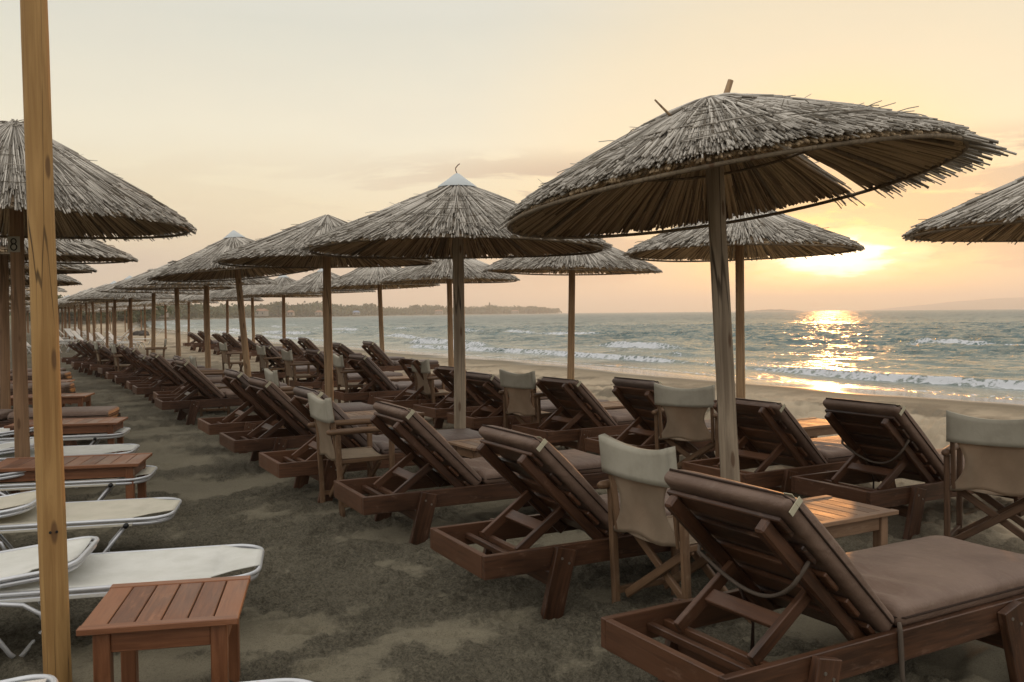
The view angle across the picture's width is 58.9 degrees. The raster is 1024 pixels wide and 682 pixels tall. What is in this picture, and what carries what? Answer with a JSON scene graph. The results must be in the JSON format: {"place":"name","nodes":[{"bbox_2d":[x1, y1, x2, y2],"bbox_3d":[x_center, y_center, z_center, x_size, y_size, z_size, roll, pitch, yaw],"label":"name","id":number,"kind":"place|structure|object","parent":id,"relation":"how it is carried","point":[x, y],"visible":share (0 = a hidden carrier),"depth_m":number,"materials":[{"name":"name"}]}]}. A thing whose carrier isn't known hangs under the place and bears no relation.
{"place":"outdoors","nodes":[
{"label":"outdoors","id":0,"kind":"place"},
{"bbox_2d":[0,313,1023,681],"bbox_3d":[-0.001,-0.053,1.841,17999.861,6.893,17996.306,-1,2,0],"label":"sand beach","id":1,"kind":"structure","parent":0,"point":[332,595],"depth_m":5.24,"materials":[{"name":"sand"}]},
{"bbox_2d":[10,371,71,380],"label":"sun lounger","id":2,"kind":"object","parent":1,"relation":"on","point":[66,375],"visible":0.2,"depth_m":18.07,"materials":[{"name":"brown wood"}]},
{"bbox_2d":[10,382,74,406],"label":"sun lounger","id":3,"kind":"object","parent":1,"relation":"on","point":[67,387],"visible":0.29,"depth_m":14.93,"materials":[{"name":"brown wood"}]},
{"bbox_2d":[20,0,71,681],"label":"wooden post","id":4,"kind":"object","parent":1,"relation":"on","point":[50,497],"visible":1,"depth_m":3.71,"materials":[{"name":"brown wood"}]},
{"bbox_2d":[9,273,82,286],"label":"thatched parasol","id":5,"kind":"object","parent":1,"relation":"on","point":[64,280],"visible":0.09,"depth_m":19.47,"materials":[{"name":"beige plant"}]},
{"bbox_2d":[9,260,96,275],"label":"thatched parasol","id":6,"kind":"object","parent":1,"relation":"on","point":[65,269],"visible":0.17,"depth_m":15.23,"materials":[{"name":"beige plant"}]},
{"bbox_2d":[11,393,94,406],"bbox_3d":[-6.558,1.018,12.853,1.080,0.500,0.560,-1,2,-12],"label":"table","id":7,"kind":"object","parent":1,"relation":"on","point":[80,399],"visible":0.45,"depth_m":12.70,"materials":[{"name":"orange wood"}]},
{"bbox_2d":[0,406,120,445],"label":"sun lounger","id":8,"kind":"object","parent":1,"relation":"on","point":[6,417],"visible":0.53,"depth_m":10.66,"materials":[{"name":"brown wood"}]},
{"bbox_2d":[0,427,130,444],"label":"folding sunbed","id":9,"kind":"object","parent":1,"relation":"on","point":[5,434],"visible":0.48,"depth_m":9.37,"materials":[{"name":"metal"}]},
{"bbox_2d":[4,417,127,452],"bbox_3d":[-4.699,1.100,9.617,1.080,0.500,0.560,-1,2,-12],"label":"table","id":10,"kind":"object","parent":1,"relation":"on","point":[109,425],"visible":0.56,"depth_m":9.46,"materials":[{"name":"orange wood"}]},
{"bbox_2d":[0,234,137,408],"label":"thatched parasol","id":11,"kind":"object","parent":1,"relation":"on","point":[96,251],"visible":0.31,"depth_m":11.42,"materials":[{"name":"beige plant"}]},
{"bbox_2d":[0,438,139,487],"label":"folding sunbed","id":12,"kind":"object","parent":1,"relation":"on","point":[7,450],"visible":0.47,"depth_m":8.35,"materials":[{"name":"fabric"}]},
{"bbox_2d":[0,453,151,498],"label":"table","id":13,"kind":"object","parent":1,"relation":"on","point":[128,465],"visible":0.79,"depth_m":6.82,"materials":[{"name":"orange wood"}]},
{"bbox_2d":[61,341,90,369],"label":"sun lounger","id":14,"kind":"object","parent":1,"relation":"on","point":[79,351],"visible":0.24,"depth_m":26.58,"materials":[{"name":"red wood"}]},
{"bbox_2d":[0,465,157,499],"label":"folding sunbed","id":15,"kind":"object","parent":1,"relation":"on","point":[111,483],"visible":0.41,"depth_m":6.75,"materials":[{"name":"metal"}]},
{"bbox_2d":[66,339,96,372],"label":"sun lounger","id":16,"kind":"object","parent":1,"relation":"on","point":[82,348],"visible":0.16,"depth_m":25.46,"materials":[{"name":"brown wood"}]},
{"bbox_2d":[58,290,112,340],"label":"thatched parasol","id":17,"kind":"object","parent":1,"relation":"on","point":[87,325],"visible":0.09,"depth_m":45.45,"materials":[{"name":"beige plant"}]},
{"bbox_2d":[58,288,117,341],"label":"thatched parasol","id":18,"kind":"object","parent":1,"relation":"on","point":[63,301],"visible":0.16,"depth_m":42.34,"materials":[{"name":"beige plant"}]},
{"bbox_2d":[71,340,105,374],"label":"sun lounger","id":19,"kind":"object","parent":1,"relation":"on","point":[86,345],"visible":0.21,"depth_m":24.06,"materials":[{"name":"red wood"}]},
{"bbox_2d":[0,490,181,551],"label":"folding sunbed","id":20,"kind":"object","parent":1,"relation":"on","point":[18,512],"visible":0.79,"depth_m":5.63,"materials":[{"name":"metal"}]},
{"bbox_2d":[81,341,112,376],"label":"sun lounger","id":21,"kind":"object","parent":1,"relation":"on","point":[86,366],"visible":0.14,"depth_m":23.34,"materials":[{"name":"brown wood"}]},
{"bbox_2d":[0,119,196,491],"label":"thatched parasol","id":22,"kind":"object","parent":1,"relation":"on","point":[91,199],"visible":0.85,"depth_m":7.51,"materials":[{"name":"beige plant"}]},
{"bbox_2d":[67,284,144,347],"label":"thatched parasol","id":23,"kind":"object","parent":1,"relation":"on","point":[107,323],"visible":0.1,"depth_m":37.52,"materials":[{"name":"beige plant"}]},
{"bbox_2d":[72,281,151,343],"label":"thatched parasol","id":24,"kind":"object","parent":1,"relation":"on","point":[113,300],"visible":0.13,"depth_m":34.85,"materials":[{"name":"beige plant"}]},
{"bbox_2d":[110,344,138,384],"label":"canvas chair","id":25,"kind":"object","parent":1,"relation":"on","point":[117,365],"visible":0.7,"depth_m":20.54,"materials":[{"name":"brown wood"}]},
{"bbox_2d":[81,276,174,347],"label":"thatched parasol","id":26,"kind":"object","parent":1,"relation":"on","point":[95,294],"visible":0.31,"depth_m":29.62,"materials":[{"name":"beige plant"}]},
{"bbox_2d":[0,536,263,658],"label":"folding sunbed","id":27,"kind":"object","parent":1,"relation":"on","point":[91,574],"visible":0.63,"depth_m":4.40,"materials":[{"name":"fabric"}]},
{"bbox_2d":[90,345,174,378],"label":"sun lounger","id":28,"kind":"object","parent":1,"relation":"on","point":[105,364],"visible":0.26,"depth_m":22.41,"materials":[{"name":"red wood"}]},
{"bbox_2d":[98,344,171,383],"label":"sun lounger","id":29,"kind":"object","parent":1,"relation":"on","point":[104,370],"visible":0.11,"depth_m":21.10,"materials":[{"name":"brown wood"}]},
{"bbox_2d":[118,302,169,340],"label":"thatched parasol","id":30,"kind":"object","parent":1,"relation":"on","point":[127,304],"visible":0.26,"depth_m":56.18,"materials":[{"name":"brown wood"}]},
{"bbox_2d":[98,268,203,352],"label":"thatched parasol","id":31,"kind":"object","parent":1,"relation":"on","point":[108,289],"visible":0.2,"depth_m":25.87,"materials":[{"name":"beige plant"}]},
{"bbox_2d":[106,345,204,388],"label":"sun lounger","id":32,"kind":"object","parent":1,"relation":"on","point":[123,350],"visible":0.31,"depth_m":19.40,"materials":[{"name":"red wood"}]},
{"bbox_2d":[0,674,312,681],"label":"folding sunbed","id":33,"kind":"object","parent":1,"relation":"on","point":[39,678],"visible":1,"depth_m":2.84,"materials":[{"name":"metal"}]},
{"bbox_2d":[76,575,250,681],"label":"table","id":34,"kind":"object","parent":1,"relation":"on","point":[128,621],"visible":1,"depth_m":3.36,"materials":[{"name":"orange wood"}]},
{"bbox_2d":[137,299,192,338],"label":"thatched parasol","id":35,"kind":"object","parent":1,"relation":"on","point":[150,303],"visible":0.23,"depth_m":51.73,"materials":[{"name":"grey wood"}]},
{"bbox_2d":[115,347,218,393],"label":"sun lounger","id":36,"kind":"object","parent":1,"relation":"on","point":[135,375],"visible":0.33,"depth_m":18.14,"materials":[{"name":"brown wood"}]},
{"bbox_2d":[112,260,235,355],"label":"thatched parasol","id":37,"kind":"object","parent":1,"relation":"on","point":[126,285],"visible":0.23,"depth_m":22.36,"materials":[{"name":"beige plant"}]},
{"bbox_2d":[126,354,225,400],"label":"sun lounger","id":38,"kind":"object","parent":1,"relation":"on","point":[150,367],"visible":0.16,"depth_m":16.57,"materials":[{"name":"red wood"}]},
{"bbox_2d":[132,352,221,402],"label":"sun lounger","id":39,"kind":"object","parent":1,"relation":"on","point":[164,366],"visible":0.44,"depth_m":15.51,"materials":[{"name":"brown wood"}]},
{"bbox_2d":[156,293,218,346],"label":"thatched parasol","id":40,"kind":"object","parent":1,"relation":"on","point":[169,300],"visible":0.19,"depth_m":45.55,"materials":[{"name":"grey wood"}]},
{"bbox_2d":[183,332,216,350],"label":"sun lounger","id":41,"kind":"object","parent":1,"relation":"on","point":[194,337],"visible":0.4,"depth_m":40.24,"materials":[{"name":"red wood"}]},
{"bbox_2d":[170,289,235,332],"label":"thatched parasol","id":42,"kind":"object","parent":1,"relation":"on","point":[184,298],"visible":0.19,"depth_m":40.73,"materials":[{"name":"beige plant"}]},
{"bbox_2d":[129,267,278,367],"bbox_3d":[-6.455,-0.316,19.189,2.984,3.180,2.977,1,4,7],"label":"thatched parasol","id":43,"kind":"object","parent":1,"relation":"on","point":[142,280],"visible":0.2,"depth_m":18.61,"materials":[{"name":"beige plant"}]},
{"bbox_2d":[189,356,229,416],"bbox_3d":[-4.738,0.710,14.250,0.576,0.958,0.600,-1,2,-24],"label":"canvas chair","id":44,"kind":"object","parent":1,"relation":"on","point":[205,372],"visible":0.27,"depth_m":14.04,"materials":[{"name":"brown wood"}]},
{"bbox_2d":[191,331,240,351],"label":"sun lounger","id":45,"kind":"object","parent":1,"relation":"on","point":[201,345],"visible":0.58,"depth_m":38.55,"materials":[{"name":"red wood"}]},
{"bbox_2d":[153,355,287,414],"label":"sun lounger","id":46,"kind":"object","parent":1,"relation":"on","point":[181,389],"visible":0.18,"depth_m":14.29,"materials":[{"name":"red wood"}]},
{"bbox_2d":[155,359,293,424],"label":"sun lounger","id":47,"kind":"object","parent":1,"relation":"on","point":[189,403],"visible":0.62,"depth_m":13.00,"materials":[{"name":"brown wood"}]},
{"bbox_2d":[189,289,263,332],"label":"thatched parasol","id":48,"kind":"object","parent":1,"relation":"on","point":[201,297],"visible":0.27,"depth_m":37.15,"materials":[{"name":"beige plant"}]},
{"bbox_2d":[219,342,243,372],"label":"canvas chair","id":49,"kind":"object","parent":1,"relation":"on","point":[224,352],"visible":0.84,"depth_m":21.52,"materials":[{"name":"beige fabric"}]},
{"bbox_2d":[210,333,258,354],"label":"sun lounger","id":50,"kind":"object","parent":1,"relation":"on","point":[218,337],"visible":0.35,"depth_m":35.88,"materials":[{"name":"red wood"}]},
{"bbox_2d":[147,230,322,377],"bbox_3d":[-4.744,-0.297,15.984,3.000,3.314,3.003,-5,2,0],"label":"thatched parasol","id":51,"kind":"object","parent":1,"relation":"on","point":[198,265],"visible":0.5,"depth_m":15.92,"materials":[{"name":"beige plant"}]},
{"bbox_2d":[214,332,259,356],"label":"sun lounger","id":52,"kind":"object","parent":1,"relation":"on","point":[234,343],"visible":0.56,"depth_m":34.18,"materials":[{"name":"brown wood"}]},
{"bbox_2d":[210,285,286,356],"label":"thatched parasol","id":53,"kind":"object","parent":1,"relation":"on","point":[229,294],"visible":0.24,"depth_m":33.09,"materials":[{"name":"beige plant"}]},
{"bbox_2d":[256,345,288,385],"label":"canvas chair","id":54,"kind":"object","parent":1,"relation":"on","point":[262,357],"visible":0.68,"depth_m":18.99,"materials":[{"name":"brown wood"}]},
{"bbox_2d":[249,334,304,361],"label":"sun lounger","id":55,"kind":"object","parent":1,"relation":"on","point":[262,340],"visible":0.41,"depth_m":29.79,"materials":[{"name":"red wood"}]},
{"bbox_2d":[243,275,321,347],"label":"thatched parasol","id":56,"kind":"object","parent":1,"relation":"on","point":[264,290],"visible":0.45,"depth_m":29.76,"materials":[{"name":"beige plant"}]},
{"bbox_2d":[9,295,561,322],"bbox_3d":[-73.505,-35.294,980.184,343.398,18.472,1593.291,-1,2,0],"label":"coastal wood","id":57,"kind":"object","parent":1,"relation":"on","point":[302,310],"visible":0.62,"depth_m":773.26,"materials":[{"name":"green plant"}]},
{"bbox_2d":[198,369,373,453],"bbox_3d":[-2.630,0.819,10.745,1.988,1.007,0.783,-2,2,-29],"label":"sun lounger","id":58,"kind":"object","parent":1,"relation":"on","point":[237,383],"visible":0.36,"depth_m":10.32,"materials":[{"name":"red wood"}]},
{"bbox_2d":[251,345,324,378],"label":"sun lounger","id":59,"kind":"object","parent":1,"relation":"on","point":[271,351],"visible":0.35,"depth_m":19.00,"materials":[{"name":"red wood"}]},
{"bbox_2d":[264,368,323,427],"bbox_3d":[-2.563,0.800,10.657,0.577,0.958,0.600,-1,2,-26],"label":"canvas chair","id":60,"kind":"object","parent":1,"relation":"on","point":[273,376],"visible":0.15,"depth_m":10.49,"materials":[{"name":"beige fabric"}]},
{"bbox_2d":[281,349,318,386],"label":"canvas chair","id":61,"kind":"object","parent":1,"relation":"on","point":[289,363],"visible":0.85,"depth_m":16.53,"materials":[{"name":"brown wood"}]},
{"bbox_2d":[219,377,388,460],"bbox_3d":[-1.952,0.857,9.429,1.988,0.999,0.783,-2,2,-29],"label":"sun lounger","id":62,"kind":"object","parent":1,"relation":"on","point":[272,398],"visible":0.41,"depth_m":8.97,"materials":[{"name":"brown wood"}]},
{"bbox_2d":[279,338,336,356],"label":"sun lounger","id":63,"kind":"object","parent":1,"relation":"on","point":[294,347],"visible":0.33,"depth_m":27.14,"materials":[{"name":"red wood"}]},
{"bbox_2d":[271,269,375,337],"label":"thatched parasol","id":64,"kind":"object","parent":1,"relation":"on","point":[311,283],"visible":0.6,"depth_m":25.35,"materials":[{"name":"beige plant"}]},
{"bbox_2d":[212,215,437,401],"bbox_3d":[-2.449,-0.117,12.119,2.943,3.140,2.940,1,2,33],"label":"thatched parasol","id":65,"kind":"object","parent":1,"relation":"on","point":[280,249],"visible":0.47,"depth_m":12.06,"materials":[{"name":"beige plant"}]},
{"bbox_2d":[293,337,361,361],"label":"sun lounger","id":66,"kind":"object","parent":1,"relation":"on","point":[305,343],"visible":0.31,"depth_m":25.35,"materials":[{"name":"brown wood"}]},
{"bbox_2d":[289,349,402,392],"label":"sun lounger","id":67,"kind":"object","parent":1,"relation":"on","point":[316,356],"visible":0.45,"depth_m":16.48,"materials":[{"name":"red wood"}]},
{"bbox_2d":[307,392,394,516],"bbox_3d":[-1.268,0.893,7.211,0.577,0.958,0.600,-1,2,-27],"label":"canvas chair","id":68,"kind":"object","parent":1,"relation":"on","point":[321,412],"visible":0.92,"depth_m":7.11,"materials":[{"name":"brown wood"}]},
{"bbox_2d":[333,354,373,402],"bbox_3d":[-2.516,0.683,14.449,0.576,0.958,0.600,-1,2,-24],"label":"canvas chair","id":69,"kind":"object","parent":1,"relation":"on","point":[341,370],"visible":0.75,"depth_m":14.27,"materials":[{"name":"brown wood"}]},
{"bbox_2d":[332,342,404,371],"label":"sun lounger","id":70,"kind":"object","parent":1,"relation":"on","point":[343,350],"visible":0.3,"depth_m":22.68,"materials":[{"name":"red wood"}]},
{"bbox_2d":[259,386,482,502],"bbox_3d":[-1.167,0.887,8.056,1.988,1.007,0.783,-1,2,-28],"label":"sun lounger","id":71,"kind":"object","parent":1,"relation":"on","point":[300,464],"visible":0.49,"depth_m":7.70,"materials":[{"name":"red wood"}]},
{"bbox_2d":[318,265,439,371],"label":"thatched parasol","id":72,"kind":"object","parent":1,"relation":"on","point":[368,278],"visible":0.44,"depth_m":21.82,"materials":[{"name":"beige plant"}]},
{"bbox_2d":[345,410,423,415],"bbox_3d":[-1.547,1.055,10.142,1.000,0.500,0.550,-2,2,-29],"label":"table","id":73,"kind":"object","parent":1,"relation":"on","point":[360,413],"visible":0.13,"depth_m":10.14,"materials":[{"name":"brown wood"}]},
{"bbox_2d":[334,354,450,404],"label":"sun lounger","id":74,"kind":"object","parent":1,"relation":"on","point":[386,386],"visible":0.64,"depth_m":14.12,"materials":[{"name":"red wood"}]},
{"bbox_2d":[350,341,439,374],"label":"sun lounger","id":75,"kind":"object","parent":1,"relation":"on","point":[387,363],"visible":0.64,"depth_m":21.03,"materials":[{"name":"red wood"}]},
{"bbox_2d":[374,358,453,417],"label":"sun lounger","id":76,"kind":"object","parent":1,"relation":"on","point":[407,401],"visible":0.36,"depth_m":12.84,"materials":[{"name":"red wood"}]},
{"bbox_2d":[410,358,453,423],"bbox_3d":[-1.066,0.718,12.886,0.577,0.958,0.600,-2,2,-30],"label":"canvas chair","id":77,"kind":"object","parent":1,"relation":"on","point":[427,376],"visible":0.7,"depth_m":12.69,"materials":[{"name":"beige fabric"}]},
{"bbox_2d":[377,255,519,366],"bbox_3d":[-1.297,-0.358,18.989,2.977,3.180,2.983,-1,2,-6],"label":"thatched parasol","id":78,"kind":"object","parent":1,"relation":"on","point":[440,271],"visible":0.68,"depth_m":18.23,"materials":[{"name":"beige plant"}]},
{"bbox_2d":[299,163,612,428],"bbox_3d":[-0.511,-0.076,8.679,2.937,3.231,2.929,-1,2,0],"label":"thatched parasol","id":79,"kind":"object","parent":1,"relation":"on","point":[457,217],"visible":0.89,"depth_m":8.37,"materials":[{"name":"beige plant"}]},
{"bbox_2d":[334,401,608,544],"bbox_3d":[-0.241,0.926,6.658,1.988,0.999,0.783,-1,2,-27],"label":"sun lounger","id":80,"kind":"object","parent":1,"relation":"on","point":[439,461],"visible":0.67,"depth_m":6.26,"materials":[{"name":"brown wood"}]},
{"bbox_2d":[447,438,499,458],"bbox_3d":[-0.125,1.113,7.819,0.720,0.500,0.500,-2,2,-30],"label":"table","id":81,"kind":"object","parent":1,"relation":"on","point":[466,447],"visible":0.26,"depth_m":7.67,"materials":[{"name":"brown wood"}]},
{"bbox_2d":[413,366,554,428],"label":"sun lounger","id":82,"kind":"object","parent":1,"relation":"on","point":[440,410],"visible":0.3,"depth_m":11.91,"materials":[{"name":"red wood"}]},
{"bbox_2d":[447,371,608,430],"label":"sun lounger","id":83,"kind":"object","parent":1,"relation":"on","point":[489,386],"visible":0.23,"depth_m":10.71,"materials":[{"name":"red wood"}]},
{"bbox_2d":[498,369,568,448],"bbox_3d":[0.251,0.789,10.159,0.577,0.958,0.600,-2,2,-42],"label":"canvas chair","id":84,"kind":"object","parent":1,"relation":"on","point":[519,388],"visible":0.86,"depth_m":10.01,"materials":[{"name":"beige fabric"}]},
{"bbox_2d":[483,247,662,379],"bbox_3d":[0.979,-0.257,15.007,2.984,3.180,2.977,1,3,4],"label":"thatched parasol","id":85,"kind":"object","parent":1,"relation":"on","point":[614,261],"visible":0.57,"depth_m":14.15,"materials":[{"name":"beige plant"}]},
{"bbox_2d":[512,377,641,452],"bbox_3d":[1.029,0.845,9.885,1.988,0.939,0.783,-2,2,-31],"label":"sun lounger","id":86,"kind":"object","parent":1,"relation":"on","point":[580,408],"visible":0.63,"depth_m":9.49,"materials":[{"name":"red wood"}]},
{"bbox_2d":[430,424,735,619],"bbox_3d":[0.584,0.962,5.202,1.988,0.999,0.783,-1,2,-27],"label":"sun lounger","id":87,"kind":"object","parent":1,"relation":"on","point":[552,477],"visible":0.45,"depth_m":4.76,"materials":[{"name":"brown wood"}]},
{"bbox_2d":[600,401,625,409],"bbox_3d":[1.224,1.005,10.941,0.720,0.500,0.500,-2,2,-30],"label":"table","id":88,"kind":"object","parent":1,"relation":"on","point":[611,405],"visible":0.24,"depth_m":10.75,"materials":[{"name":"brown wood"}]},
{"bbox_2d":[585,377,744,457],"bbox_3d":[1.723,0.838,8.794,1.988,1.007,0.783,-2,2,-30],"label":"sun lounger","id":89,"kind":"object","parent":1,"relation":"on","point":[635,397],"visible":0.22,"depth_m":8.57,"materials":[{"name":"red wood"}]},
{"bbox_2d":[597,433,751,623],"bbox_3d":[0.830,0.954,4.575,0.577,0.958,0.600,-2,2,-31],"label":"canvas chair","id":90,"kind":"object","parent":1,"relation":"on","point":[636,475],"visible":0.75,"depth_m":4.50,"materials":[{"name":"beige fabric"}]},
{"bbox_2d":[651,383,719,468],"bbox_3d":[1.624,0.839,8.100,0.600,0.958,0.576,0,2,30],"label":"canvas chair","id":91,"kind":"object","parent":1,"relation":"on","point":[684,409],"visible":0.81,"depth_m":7.91,"materials":[{"name":"beige fabric"}]},
{"bbox_2d":[622,210,864,398],"bbox_3d":[2.912,-0.230,11.566,2.983,3.180,2.977,-1,1,-22],"label":"thatched parasol","id":92,"kind":"object","parent":1,"relation":"on","point":[783,236],"visible":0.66,"depth_m":11.05,"materials":[{"name":"beige plant"}]},
{"bbox_2d":[497,79,1016,481],"bbox_3d":[1.371,0.030,5.428,2.834,3.178,2.679,-3,2,0],"label":"thatched parasol","id":93,"kind":"object","parent":1,"relation":"on","point":[715,162],"visible":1,"depth_m":5.39,"materials":[{"name":"beige plant"}]},
{"bbox_2d":[682,398,895,494],"bbox_3d":[2.381,0.909,7.392,1.988,0.939,0.783,-2,2,-30],"label":"sun lounger","id":94,"kind":"object","parent":1,"relation":"on","point":[771,433],"visible":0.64,"depth_m":7.01,"materials":[{"name":"red wood"}]},
{"bbox_2d":[601,468,1023,681],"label":"sun lounger","id":95,"kind":"object","parent":1,"relation":"on","point":[912,598],"visible":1,"depth_m":3.46,"materials":[{"name":"brown wood"}]},
{"bbox_2d":[796,417,836,437],"bbox_3d":[2.922,1.050,8.945,0.720,0.500,0.500,-2,2,-30],"label":"table","id":96,"kind":"object","parent":1,"relation":"on","point":[813,427],"visible":0.32,"depth_m":8.78,"materials":[{"name":"brown wood"}]},
{"bbox_2d":[802,495,898,546],"bbox_3d":[1.692,1.181,5.023,0.720,0.500,0.500,-2,2,-30],"label":"table","id":97,"kind":"object","parent":1,"relation":"on","point":[837,517],"visible":0.34,"depth_m":4.96,"materials":[{"name":"brown wood"}]},
{"bbox_2d":[791,398,1023,539],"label":"sun lounger","id":98,"kind":"object","parent":1,"relation":"on","point":[887,445],"visible":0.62,"depth_m":6.29,"materials":[{"name":"brown wood"}]},
{"bbox_2d":[901,176,1023,245],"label":"thatched parasol","id":99,"kind":"object","parent":1,"relation":"on","point":[995,215],"visible":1,"depth_m":7.71,"materials":[{"name":"beige plant"}]},
{"bbox_2d":[941,410,1023,540],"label":"canvas chair","id":100,"kind":"object","parent":1,"relation":"on","point":[991,451],"visible":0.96,"depth_m":5.55,"materials":[{"name":"beige fabric"}]},
{"bbox_2d":[0,0,1023,312],"label":"sky","id":101,"kind":"structure","parent":0,"point":[255,119],"materials":[{"name":"beige"}]},
{"bbox_2d":[146,309,1023,400],"bbox_3d":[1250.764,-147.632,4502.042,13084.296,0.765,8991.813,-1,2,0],"label":"sea water","id":102,"kind":"structure","parent":0,"point":[969,352],"depth_m":50.85,"materials":[{"name":"liquid"}]},
{"bbox_2d":[875,297,1023,309],"bbox_3d":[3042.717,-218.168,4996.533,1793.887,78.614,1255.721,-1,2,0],"label":"hills","id":103,"kind":"structure","parent":0,"point":[1007,303],"depth_m":4696.33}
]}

